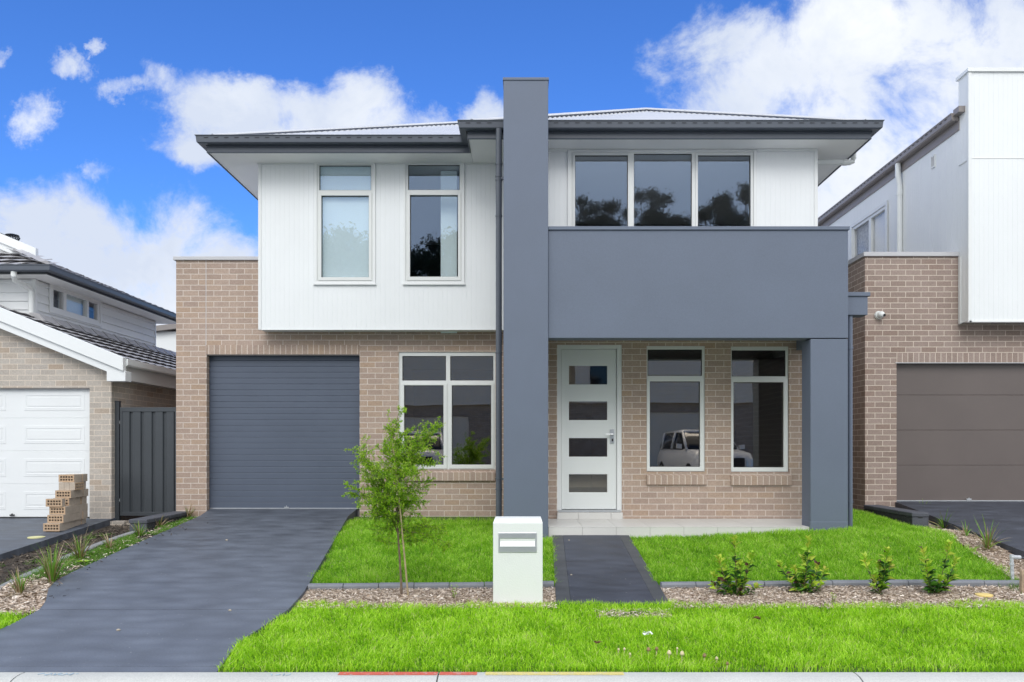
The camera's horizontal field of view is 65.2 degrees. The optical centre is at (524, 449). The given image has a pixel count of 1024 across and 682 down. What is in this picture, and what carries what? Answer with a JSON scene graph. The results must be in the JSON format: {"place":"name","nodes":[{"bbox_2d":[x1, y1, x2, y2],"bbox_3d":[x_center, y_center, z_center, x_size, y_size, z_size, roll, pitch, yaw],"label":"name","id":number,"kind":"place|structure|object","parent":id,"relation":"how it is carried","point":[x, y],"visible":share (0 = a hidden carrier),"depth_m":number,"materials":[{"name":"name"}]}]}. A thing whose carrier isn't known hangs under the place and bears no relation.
{"place":"outdoors","nodes":[
{"label":"outdoors","id":0,"kind":"place"},
{"bbox_2d":[0,607,34,628],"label":"grass","id":1,"kind":"structure","parent":0,"point":[7,619],"depth_m":6.64,"materials":[{"name":"green plant"}]},
{"bbox_2d":[0,518,115,559],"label":"driveway","id":2,"kind":"structure","parent":0,"point":[15,533],"depth_m":11.17,"materials":[{"name":"grey concrete"}]},
{"bbox_2d":[27,536,44,538],"bbox_3d":[-6.567,1.177,10.766,0.210,0.020,0.210,0,0,0],"label":"drain cap","id":3,"kind":"object","parent":2,"relation":"on","point":[33,537],"visible":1,"depth_m":10.69,"materials":[{"name":"yellow plastic"}]},
{"bbox_2d":[43,523,62,530],"bbox_3d":[-6.621,1.086,11.238,0.230,0.110,0.076,0,0,0],"label":"loose brick","id":4,"kind":"object","parent":2,"relation":"on","point":[52,526],"visible":1,"depth_m":11.20,"materials":[{"name":"beige brick"}]},
{"bbox_2d":[47,515,66,522],"bbox_3d":[-6.611,0.975,11.318,0.230,0.110,0.076,0,0,2],"label":"loose brick","id":5,"kind":"object","parent":4,"relation":"on","point":[56,518],"visible":1,"depth_m":11.28,"materials":[{"name":"beige brick"}]},
{"bbox_2d":[50,514,68,521],"bbox_3d":[-6.627,0.975,11.396,0.230,0.110,0.076,0,0,1],"label":"loose brick","id":6,"kind":"object","parent":4,"relation":"on","point":[63,514],"visible":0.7,"depth_m":11.38,"materials":[{"name":"beige brick"}]},
{"bbox_2d":[49,506,67,513],"bbox_3d":[-6.631,0.863,11.398,0.230,0.110,0.076,0,0,2],"label":"loose brick","id":7,"kind":"object","parent":6,"relation":"on","point":[59,510],"visible":1,"depth_m":11.36,"materials":[{"name":"beige brick"}]},
{"bbox_2d":[46,499,64,506],"bbox_3d":[-6.670,0.751,11.382,0.230,0.110,0.076,0,0,-1],"label":"loose brick","id":8,"kind":"object","parent":7,"relation":"on","point":[55,502],"visible":1,"depth_m":11.35,"materials":[{"name":"beige brick"}]},
{"bbox_2d":[53,498,71,505],"bbox_3d":[-6.671,0.751,11.556,0.230,0.110,0.076,0,0,-2],"label":"loose brick","id":9,"kind":"object","parent":7,"relation":"on","point":[68,501],"visible":0.48,"depth_m":11.52,"materials":[{"name":"beige brick"}]},
{"bbox_2d":[55,490,73,497],"bbox_3d":[-6.640,0.640,11.558,0.230,0.110,0.076,0,0,1],"label":"loose brick","id":10,"kind":"object","parent":9,"relation":"on","point":[64,493],"visible":1,"depth_m":11.52,"materials":[{"name":"beige brick"}]},
{"bbox_2d":[156,324,175,351],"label":"distant white house","id":11,"kind":"structure","parent":0,"point":[166,336],"depth_m":26.00,"materials":[{"name":"paint"}]},
{"bbox_2d":[0,509,356,672],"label":"driveway","id":12,"kind":"structure","parent":0,"point":[166,601],"depth_m":7.30,"materials":[{"name":"grey concrete"}]},
{"bbox_2d":[51,517,193,597],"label":"grass clippings","id":13,"kind":"object","parent":12,"relation":"on","point":[127,551],"depth_m":9.71,"materials":[{"name":"plant"}]},
{"bbox_2d":[309,516,557,586],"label":"grass","id":14,"kind":"structure","parent":0,"point":[351,540],"depth_m":9.06,"materials":[{"name":"green plant"}]},
{"bbox_2d":[0,525,1005,675],"bbox_3d":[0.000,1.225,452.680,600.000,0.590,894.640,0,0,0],"label":"ground","id":15,"kind":"structure","parent":0,"point":[38,551],"depth_m":10.06,"materials":[{"name":"soil"}]},
{"bbox_2d":[0,581,49,611],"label":"mulch strip","id":16,"kind":"object","parent":15,"relation":"on","point":[46,591],"visible":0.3,"depth_m":7.36,"materials":[{"name":"brown wood"}]},
{"bbox_2d":[3,566,35,596],"bbox_3d":[-4.715,1.225,7.490,0.416,0.259,0.428,0,0,39],"label":"grass tussock","id":17,"kind":"object","parent":16,"relation":"on","point":[18,589],"depth_m":7.48,"materials":[{"name":"green plant"}]},
{"bbox_2d":[0,531,134,590],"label":"garden edging","id":18,"kind":"object","parent":15,"relation":"on","point":[90,547],"visible":0.26,"depth_m":9.60,"materials":[{"name":"concrete"}]},
{"bbox_2d":[0,528,154,581],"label":"rough grass","id":19,"kind":"structure","parent":15,"relation":"on","point":[61,551],"depth_m":9.68,"materials":[{"name":"green plant"}]},
{"bbox_2d":[0,233,175,520],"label":"weatherboard house","id":20,"kind":"structure","parent":15,"relation":"on","point":[80,354],"depth_m":12.57,"materials":[{"name":"grey brick"}]},
{"bbox_2d":[0,389,89,517],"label":"garage door","id":21,"kind":"structure","parent":20,"relation":"in","point":[45,433],"depth_m":12.57,"materials":[{"name":"white paint"}]},
{"bbox_2d":[49,284,101,326],"bbox_3d":[-8.332,-2.648,14.800,0.135,0.495,1.720,0,0,0],"label":"window","id":22,"kind":"structure","parent":20,"relation":"in","point":[70,301],"depth_m":14.84,"materials":[{"name":"white paint"}]},
{"bbox_2d":[0,517,185,581],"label":"soil litter","id":23,"kind":"object","parent":15,"relation":"on","point":[64,545],"visible":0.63,"depth_m":9.84,"materials":[{"name":"brown soil"}]},
{"bbox_2d":[110,401,175,524],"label":"metal gate","id":24,"kind":"structure","parent":15,"relation":"on","point":[145,461],"depth_m":12.61,"materials":[{"name":"grey metal"}]},
{"bbox_2d":[129,511,188,531],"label":"retaining wall","id":25,"kind":"structure","parent":15,"relation":"on","point":[149,522],"depth_m":11.31,"materials":[{"name":"grey concrete"}]},
{"bbox_2d":[185,504,194,516],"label":"grass tussock","id":26,"kind":"object","parent":15,"relation":"on","point":[189,514],"depth_m":12.36,"materials":[{"name":"green plant"}]},
{"bbox_2d":[295,586,556,608],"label":"mulch","id":27,"kind":"object","parent":15,"relation":"on","point":[443,593],"visible":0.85,"depth_m":7.37,"materials":[{"name":"brown wood"}]},
{"bbox_2d":[341,404,453,595],"bbox_3d":[-1.165,0.488,7.420,1.060,1.834,0.777,0,0,0],"label":"young tree","id":28,"kind":"object","parent":27,"relation":"on","point":[380,502],"visible":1,"depth_m":7.39,"materials":[{"name":"green plant"}]},
{"bbox_2d":[392,443,408,595],"bbox_3d":[-1.137,0.674,7.400,0.180,1.468,0.041,0,0,-38],"label":"bamboo cane","id":29,"kind":"object","parent":27,"relation":"on","point":[402,538],"visible":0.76,"depth_m":7.39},
{"bbox_2d":[493,516,542,602],"bbox_3d":[-0.058,1.026,7.364,0.446,0.803,0.352,0,0,0],"label":"letterbox","id":30,"kind":"object","parent":27,"relation":"on","point":[517,558],"visible":0.95,"depth_m":7.20,"materials":[{"name":"concrete"}]},
{"bbox_2d":[308,581,553,589],"bbox_3d":[-0.893,1.335,7.740,2.362,0.122,0.100,0,0,-2],"label":"garden edging","id":31,"kind":"object","parent":15,"relation":"on","point":[395,585],"visible":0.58,"depth_m":7.69,"materials":[{"name":"grey concrete"}]},
{"bbox_2d":[173,77,883,538],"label":"two storey house","id":32,"kind":"structure","parent":15,"relation":"on","point":[629,321],"depth_m":11.95,"materials":[{"name":"grey paint"}]},
{"bbox_2d":[209,356,359,508],"bbox_3d":[-3.768,-0.338,12.636,2.493,2.534,0.048,0,0,0],"label":"garage door","id":33,"kind":"structure","parent":32,"relation":"in","point":[281,428],"depth_m":12.63,"materials":[{"name":"metal"}]},
{"bbox_2d":[313,163,375,284],"bbox_3d":[-2.733,-3.441,12.218,0.954,1.860,0.103,0,0,0],"label":"window","id":34,"kind":"structure","parent":32,"relation":"in","point":[344,193],"depth_m":12.27,"materials":[{"name":"white glass"}]},
{"bbox_2d":[403,163,464,284],"bbox_3d":[-1.375,-3.445,12.213,0.953,1.868,0.094,0,0,0],"label":"window","id":35,"kind":"structure","parent":32,"relation":"in","point":[407,194],"depth_m":12.18,"materials":[{"name":"white metal"}]},
{"bbox_2d":[399,352,494,480],"bbox_3d":[-1.229,-0.518,12.523,1.558,2.023,0.135,0,0,0],"label":"window","id":36,"kind":"structure","parent":32,"relation":"in","point":[447,384],"depth_m":12.51,"materials":[{"name":"white metal"}]},
{"bbox_2d":[562,349,615,508],"bbox_3d":[0.935,-0.297,11.520,0.790,2.304,0.110,0,0,0],"label":"door","id":37,"kind":"structure","parent":32,"relation":"in","point":[570,357],"depth_m":11.53,"materials":[{"name":"white paint"}]},
{"bbox_2d":[568,150,756,225],"bbox_3d":[2.001,-3.356,11.633,2.767,1.973,0.094,0,0,0],"label":"window","id":38,"kind":"structure","parent":32,"relation":"in","point":[752,154],"depth_m":11.60,"materials":[{"name":"white metal"}]},
{"bbox_2d":[646,346,706,484],"bbox_3d":[2.185,-0.493,11.523,0.859,2.004,0.135,0,0,0],"label":"window","id":39,"kind":"structure","parent":32,"relation":"in","point":[651,479],"depth_m":11.51,"materials":[{"name":"white metal"}]},
{"bbox_2d":[731,347,791,484],"bbox_3d":[3.400,-0.485,11.523,0.866,2.004,0.135,0,0,0],"label":"window","id":40,"kind":"structure","parent":32,"relation":"in","point":[735,479],"depth_m":11.51,"materials":[{"name":"white metal"}]},
{"bbox_2d":[660,585,1023,609],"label":"mulch","id":41,"kind":"object","parent":15,"relation":"on","point":[855,598],"visible":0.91,"depth_m":7.39,"materials":[{"name":"brown wood"}]},
{"bbox_2d":[709,535,762,595],"bbox_3d":[1.968,1.079,7.466,0.508,0.594,0.229,0,0,0],"label":"leafy shrub","id":42,"kind":"object","parent":41,"relation":"on","point":[732,589],"visible":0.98,"depth_m":7.46,"materials":[{"name":"green plant"}]},
{"bbox_2d":[776,534,829,593],"bbox_3d":[2.655,1.077,7.548,0.535,0.580,0.270,0,0,0],"label":"leafy shrub","id":43,"kind":"object","parent":41,"relation":"on","point":[799,581],"visible":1,"depth_m":7.54,"materials":[{"name":"green plant"}]},
{"bbox_2d":[859,546,894,594],"bbox_3d":[3.321,1.132,7.499,0.330,0.477,0.206,0,0,0],"label":"leafy shrub","id":44,"kind":"object","parent":41,"relation":"on","point":[881,580],"visible":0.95,"depth_m":7.48,"materials":[{"name":"green plant"}]},
{"bbox_2d":[916,539,960,594],"bbox_3d":[3.900,1.104,7.488,0.434,0.532,0.270,0,0,0],"label":"leafy shrub","id":45,"kind":"object","parent":41,"relation":"on","point":[932,586],"visible":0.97,"depth_m":7.50,"materials":[{"name":"green plant"}]},
{"bbox_2d":[975,593,992,596],"bbox_3d":[4.269,1.347,7.428,0.150,0.020,0.150,0,0,0],"label":"drain cap","id":46,"kind":"object","parent":41,"relation":"on","point":[983,594],"visible":0.99,"depth_m":7.39,"materials":[{"name":"yellow plastic"}]},
{"bbox_2d":[992,574,1021,593],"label":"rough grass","id":47,"kind":"structure","parent":41,"relation":"on","point":[1010,584],"depth_m":7.76,"materials":[{"name":"green plant"}]},
{"bbox_2d":[1019,570,1023,592],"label":"timber peg","id":48,"kind":"object","parent":41,"relation":"on","point":[1021,581],"visible":0.55,"depth_m":7.51,"materials":[{"name":"beige wood"}]},
{"bbox_2d":[864,505,928,526],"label":"retaining wall","id":49,"kind":"structure","parent":15,"relation":"on","point":[913,517],"depth_m":11.17,"materials":[{"name":"grey concrete"}]},
{"bbox_2d":[818,68,1023,510],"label":"brown brick house","id":50,"kind":"structure","parent":15,"relation":"on","point":[933,218],"depth_m":12.50,"materials":[{"name":"white paint"}]},
{"bbox_2d":[850,200,887,258],"bbox_3d":[6.815,-3.830,15.730,0.130,1.640,1.680,0,0,0],"label":"window","id":51,"kind":"structure","parent":50,"relation":"in","point":[870,234],"depth_m":15.62,"materials":[{"name":"white metal"}]},
{"bbox_2d":[874,311,885,319],"bbox_3d":[5.533,-2.100,12.437,0.136,0.136,0.139,0,0,0],"label":"security camera","id":52,"kind":"object","parent":50,"relation":"attached to","point":[878,315],"visible":1,"depth_m":12.41,"materials":[{"name":"white plastic"}]},
{"bbox_2d":[897,364,1023,500],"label":"garage door","id":53,"kind":"structure","parent":50,"relation":"in","point":[960,427],"depth_m":12.60,"materials":[{"name":"brown metal"}]},
{"bbox_2d":[929,523,1023,578],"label":"mulch strip","id":54,"kind":"object","parent":15,"relation":"on","point":[993,556],"visible":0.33,"depth_m":8.92,"materials":[{"name":"brown wood"}]},
{"bbox_2d":[929,507,955,528],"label":"grass tussock","id":55,"kind":"object","parent":54,"relation":"on","point":[942,525],"depth_m":10.76,"materials":[{"name":"green plant"}]},
{"bbox_2d":[954,521,976,536],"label":"grass tussock","id":56,"kind":"object","parent":54,"relation":"on","point":[966,532],"depth_m":9.84,"materials":[{"name":"green plant"}]},
{"bbox_2d":[963,515,1006,550],"bbox_3d":[5.231,0.936,9.186,0.662,0.415,0.675,0,0,-35],"label":"grass tussock","id":57,"kind":"object","parent":54,"relation":"on","point":[987,544],"depth_m":9.19,"materials":[{"name":"green plant"}]},
{"bbox_2d":[0,0,1023,325],"label":"sky","id":58,"kind":"structure","parent":0,"point":[104,171],"materials":[{"name":"blue"}]},
{"bbox_2d":[552,535,667,605],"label":"path","id":59,"kind":"structure","parent":0,"point":[607,568],"depth_m":8.30,"materials":[{"name":"concrete"}]},
{"bbox_2d":[216,597,1023,673],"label":"verge ground","id":60,"kind":"structure","parent":0,"point":[851,670],"depth_m":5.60,"materials":[{"name":"green plant"}]},
{"bbox_2d":[593,608,673,617],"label":"mulch","id":61,"kind":"object","parent":60,"relation":"on","point":[628,613],"visible":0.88,"depth_m":6.82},
{"bbox_2d":[630,508,1017,585],"bbox_3d":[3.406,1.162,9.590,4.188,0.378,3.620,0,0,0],"label":"lawn ground","id":62,"kind":"structure","parent":0,"point":[832,561],"depth_m":8.77,"materials":[{"name":"green plant"}]},
{"bbox_2d":[660,579,1018,588],"bbox_3d":[3.086,1.330,7.813,3.525,0.121,0.136,0,0,-1],"label":"garden edging","id":63,"kind":"object","parent":62,"relation":"on","point":[857,583],"visible":0.41,"depth_m":7.78,"materials":[{"name":"grey concrete"}]},
{"bbox_2d":[1009,554,1023,579],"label":"garden standpipe","id":64,"kind":"object","parent":62,"relation":"on","point":[1012,557],"visible":0.91,"depth_m":7.98,"materials":[{"name":"grey metal"}]},
{"bbox_2d":[895,501,1023,556],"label":"driveway","id":65,"kind":"structure","parent":0,"point":[1008,516],"depth_m":11.12,"materials":[{"name":"concrete"}]},
{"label":"verge ground","id":66,"kind":"structure","parent":0,"visible":0},
{"bbox_2d":[0,521,184,614],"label":"mulch","id":67,"kind":"object","parent":66,"relation":"on","point":[4,606],"visible":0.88,"depth_m":7.37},
{"bbox_2d":[27,541,86,587],"bbox_3d":[-4.664,1.110,7.948,0.674,0.423,0.717,0,0,-28],"label":"grass tussock","id":68,"kind":"object","parent":67,"relation":"on","point":[52,575],"depth_m":7.88,"materials":[{"name":"green plant"}]},
{"bbox_2d":[7,516,195,583],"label":"rough grass","id":69,"kind":"structure","parent":67,"relation":"on","point":[125,539],"depth_m":9.38,"materials":[{"name":"green plant"}]},
{"bbox_2d":[56,528,99,562],"bbox_3d":[-5.018,1.041,8.950,0.518,0.389,0.516,0,0,-20],"label":"grass tussock","id":70,"kind":"object","parent":69,"relation":"on","point":[80,551],"depth_m":8.95,"materials":[{"name":"green plant"}]},
{"bbox_2d":[94,533,121,549],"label":"grass tussock","id":71,"kind":"object","parent":69,"relation":"on","point":[107,543],"depth_m":9.52,"materials":[{"name":"green plant"}]},
{"bbox_2d":[129,521,148,535],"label":"grass tussock","id":72,"kind":"object","parent":69,"relation":"on","point":[138,531],"depth_m":10.36,"materials":[{"name":"green plant"}]},
{"bbox_2d":[155,515,168,526],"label":"grass tussock","id":73,"kind":"object","parent":69,"relation":"on","point":[160,523],"depth_m":11.29,"materials":[{"name":"green plant"}]},
{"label":"road","id":74,"kind":"structure","parent":0,"visible":0},
{"bbox_2d":[0,672,1023,681],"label":"kerb","id":75,"kind":"structure","parent":74,"relation":"on","point":[625,677],"depth_m":5.25,"materials":[{"name":"concrete"}]},
{"bbox_2d":[338,672,437,674],"bbox_3d":[-0.905,1.487,5.321,0.656,0.003,0.062,0,0,0],"label":"red kerb marking","id":76,"kind":"object","parent":75,"relation":"on","point":[388,673],"visible":1,"depth_m":5.31,"materials":[{"name":"paint"}]},
{"bbox_2d":[439,672,476,674],"bbox_3d":[-0.438,1.487,5.321,0.248,0.003,0.062,0,0,0],"label":"red kerb marking","id":77,"kind":"object","parent":75,"relation":"on","point":[458,673],"visible":1,"depth_m":5.31,"materials":[{"name":"paint"}]},
{"bbox_2d":[485,672,623,674],"bbox_3d":[0.201,1.487,5.321,0.919,0.003,0.062,0,0,0],"label":"yellow kerb marking","id":78,"kind":"object","parent":75,"relation":"on","point":[554,673],"visible":1,"depth_m":5.31,"materials":[{"name":"paint"}]},
{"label":"loose brick","id":79,"kind":"object","parent":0,"visible":0},
{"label":"loose brick","id":80,"kind":"object","parent":79,"relation":"on","visible":0},
{"bbox_2d":[59,482,63,489],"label":"loose brick","id":81,"kind":"object","parent":80,"relation":"on","point":[61,485],"visible":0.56,"depth_m":11.59,"materials":[{"name":"beige brick"}]},
{"bbox_2d":[59,474,76,481],"bbox_3d":[-6.673,0.417,11.698,0.230,0.110,0.076,0,0,1],"label":"loose brick","id":82,"kind":"object","parent":81,"relation":"on","point":[67,477],"visible":1,"depth_m":11.67,"materials":[{"name":"beige brick"}]},
{"bbox_2d":[64,482,69,489],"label":"loose brick","id":83,"kind":"object","parent":80,"relation":"on","point":[66,485],"visible":0.56,"depth_m":11.59,"materials":[{"name":"beige brick"}]},
{"bbox_2d":[70,482,83,489],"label":"loose brick","id":84,"kind":"object","parent":80,"relation":"on","point":[76,485],"visible":1,"depth_m":11.63,"materials":[{"name":"beige brick"}]}
]}

